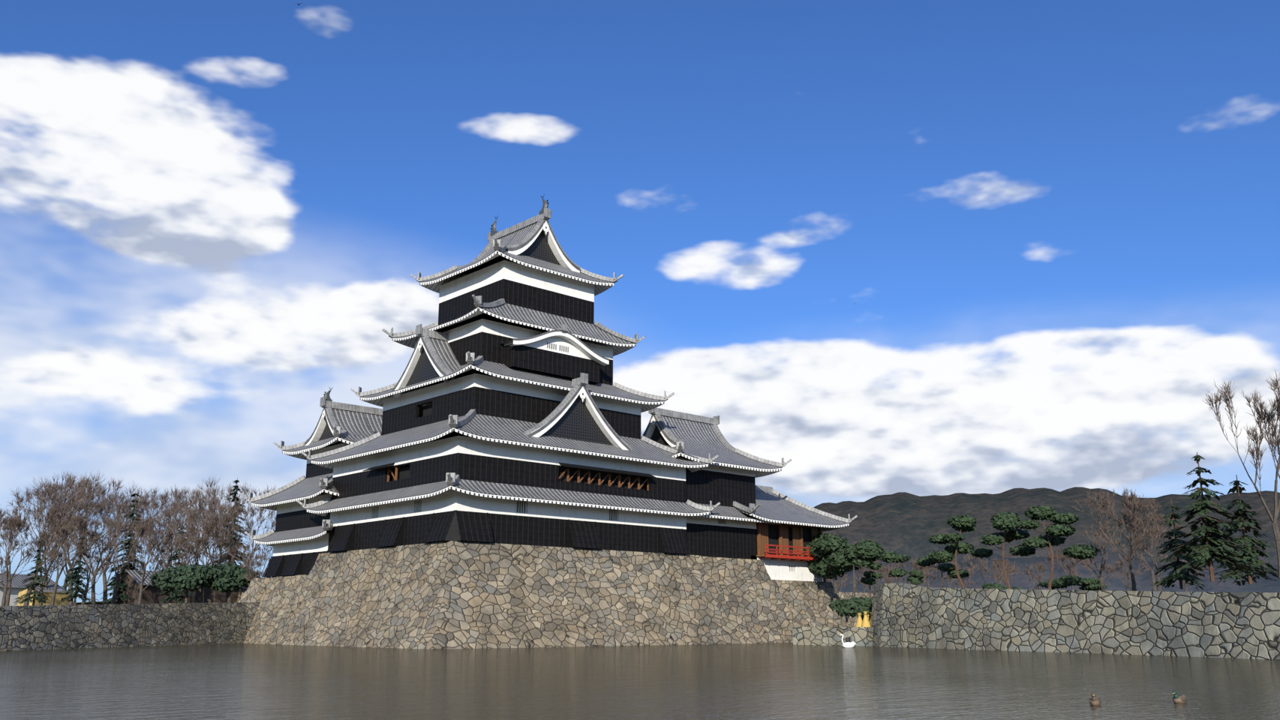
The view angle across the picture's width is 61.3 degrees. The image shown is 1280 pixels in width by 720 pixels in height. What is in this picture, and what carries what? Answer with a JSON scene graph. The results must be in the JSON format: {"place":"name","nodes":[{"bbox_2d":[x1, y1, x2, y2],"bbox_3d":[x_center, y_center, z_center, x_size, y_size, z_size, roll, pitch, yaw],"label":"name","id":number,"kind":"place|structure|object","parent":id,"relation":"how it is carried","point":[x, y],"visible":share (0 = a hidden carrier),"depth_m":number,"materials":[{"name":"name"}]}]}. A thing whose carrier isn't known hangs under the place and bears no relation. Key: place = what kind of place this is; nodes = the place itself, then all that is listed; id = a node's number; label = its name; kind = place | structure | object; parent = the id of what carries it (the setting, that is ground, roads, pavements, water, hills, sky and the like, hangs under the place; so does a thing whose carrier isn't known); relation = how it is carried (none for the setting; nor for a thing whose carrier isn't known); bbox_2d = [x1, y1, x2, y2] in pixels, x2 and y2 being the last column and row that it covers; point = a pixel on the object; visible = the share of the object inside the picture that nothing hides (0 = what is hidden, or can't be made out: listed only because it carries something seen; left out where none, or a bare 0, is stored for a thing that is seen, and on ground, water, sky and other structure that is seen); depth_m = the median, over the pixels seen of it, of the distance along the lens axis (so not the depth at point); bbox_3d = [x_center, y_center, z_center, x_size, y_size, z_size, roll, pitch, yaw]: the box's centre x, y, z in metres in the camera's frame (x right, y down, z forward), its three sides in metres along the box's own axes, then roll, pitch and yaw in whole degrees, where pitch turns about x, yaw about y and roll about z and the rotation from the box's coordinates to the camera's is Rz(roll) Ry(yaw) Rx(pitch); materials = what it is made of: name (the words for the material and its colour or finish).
{"place":"outdoors","nodes":[
{"label":"outdoors","id":0,"kind":"place"},
{"bbox_2d":[0,602,260,651],"bbox_3d":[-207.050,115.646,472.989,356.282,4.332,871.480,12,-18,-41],"label":"moat wall","id":1,"kind":"structure","parent":0,"point":[43,627],"depth_m":71.05,"materials":[{"name":"stone"}]},
{"bbox_2d":[75,597,195,604],"bbox_3d":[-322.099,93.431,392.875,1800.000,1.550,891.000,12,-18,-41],"label":"honmaru ground","id":2,"kind":"structure","parent":0,"point":[88,603],"depth_m":170.37,"materials":[{"name":"beige soil"}]},
{"bbox_2d":[0,569,246,606],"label":"houses","id":3,"kind":"structure","parent":2,"relation":"on","point":[150,593],"depth_m":112.41,"materials":[{"name":"white paint"}]},
{"bbox_2d":[12,477,261,605],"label":"evergreen trees","id":4,"kind":"object","parent":2,"relation":"on","point":[226,578],"visible":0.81,"depth_m":96.38,"materials":[{"name":"green plant"}]},
{"bbox_2d":[0,471,276,606],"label":"bare trees","id":5,"kind":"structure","parent":2,"relation":"on","point":[61,533],"depth_m":109.13,"materials":[{"name":"brown plant"}]},
{"bbox_2d":[805,531,1106,593],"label":"evergreens","id":6,"kind":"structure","parent":2,"relation":"on","point":[839,555],"depth_m":91.43,"materials":[{"name":"green plant"}]},
{"bbox_2d":[0,642,1279,719],"bbox_3d":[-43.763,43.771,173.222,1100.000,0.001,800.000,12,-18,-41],"label":"moat water","id":7,"kind":"structure","parent":0,"point":[761,681],"depth_m":27.29,"materials":[{"name":"grey liquid"}]},
{"bbox_2d":[236,540,873,649],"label":"stone base","id":8,"kind":"object","parent":7,"relation":"in","point":[452,595],"visible":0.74,"depth_m":75.90,"materials":[{"name":"grey stone"}]},
{"bbox_2d":[241,386,382,577],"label":"castle turret","id":9,"kind":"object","parent":8,"relation":"on","point":[297,539],"visible":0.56,"depth_m":89.51,"materials":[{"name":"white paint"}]},
{"bbox_2d":[296,194,720,555],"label":"castle keep","id":10,"kind":"structure","parent":8,"relation":"on","point":[511,413],"depth_m":80.84,"materials":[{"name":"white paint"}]},
{"bbox_2d":[594,408,857,582],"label":"castle turret","id":11,"kind":"object","parent":8,"relation":"on","point":[775,531],"visible":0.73,"depth_m":91.89,"materials":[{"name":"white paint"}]},
{"bbox_2d":[840,634,856,648],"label":"swan","id":12,"kind":"object","parent":7,"relation":"on","point":[848,644],"visible":0.95,"depth_m":67.37,"materials":[{"name":"white"}]},
{"bbox_2d":[870,582,1279,660],"bbox_3d":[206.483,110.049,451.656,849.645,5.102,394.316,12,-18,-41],"label":"moat wall","id":13,"kind":"structure","parent":7,"relation":"in","point":[1222,625],"depth_m":56.59,"materials":[{"name":"stone"}]},
{"bbox_2d":[1089,693,1101,706],"bbox_3d":[8.595,6.423,20.416,0.207,0.270,0.495,-7,-15,26],"label":"duck","id":14,"kind":"object","parent":7,"relation":"on","point":[1094,701],"visible":0.96,"depth_m":20.29},
{"bbox_2d":[1171,691,1187,703],"bbox_3d":[10.483,6.564,20.994,0.493,0.270,0.213,12,-18,-41],"label":"duck","id":15,"kind":"object","parent":7,"relation":"on","point":[1176,698],"visible":0.98,"depth_m":20.90},
{"bbox_2d":[0,0,1279,602],"label":"sky","id":16,"kind":"structure","parent":0,"point":[1051,227],"materials":[{"name":"blue"}]},
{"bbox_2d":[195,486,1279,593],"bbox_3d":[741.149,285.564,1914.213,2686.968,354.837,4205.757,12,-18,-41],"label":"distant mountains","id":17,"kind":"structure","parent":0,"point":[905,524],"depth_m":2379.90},
{"bbox_2d":[792,627,873,646],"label":"stone wall","id":18,"kind":"structure","parent":0,"point":[857,636],"depth_m":75.31,"materials":[{"name":"stone"}]},
{"bbox_2d":[829,596,872,621],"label":"landing shrubs","id":19,"kind":"object","parent":18,"relation":"on","point":[852,607],"visible":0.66,"depth_m":78.51,"materials":[{"name":"green plant"}]},
{"bbox_2d":[855,611,871,627],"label":"straw-wrapped plants","id":20,"kind":"object","parent":18,"relation":"on","point":[866,622],"visible":0.58,"depth_m":75.12,"materials":[{"name":"yellow plant"}]},
{"bbox_2d":[822,370,1279,592],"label":"bare trees","id":21,"kind":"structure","parent":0,"point":[1131,502],"depth_m":76.40,"materials":[{"name":"brown plant"}]},
{"bbox_2d":[859,452,1278,597],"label":"pines","id":22,"kind":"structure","parent":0,"point":[1206,554],"depth_m":69.25,"materials":[{"name":"green plant"}]}
]}

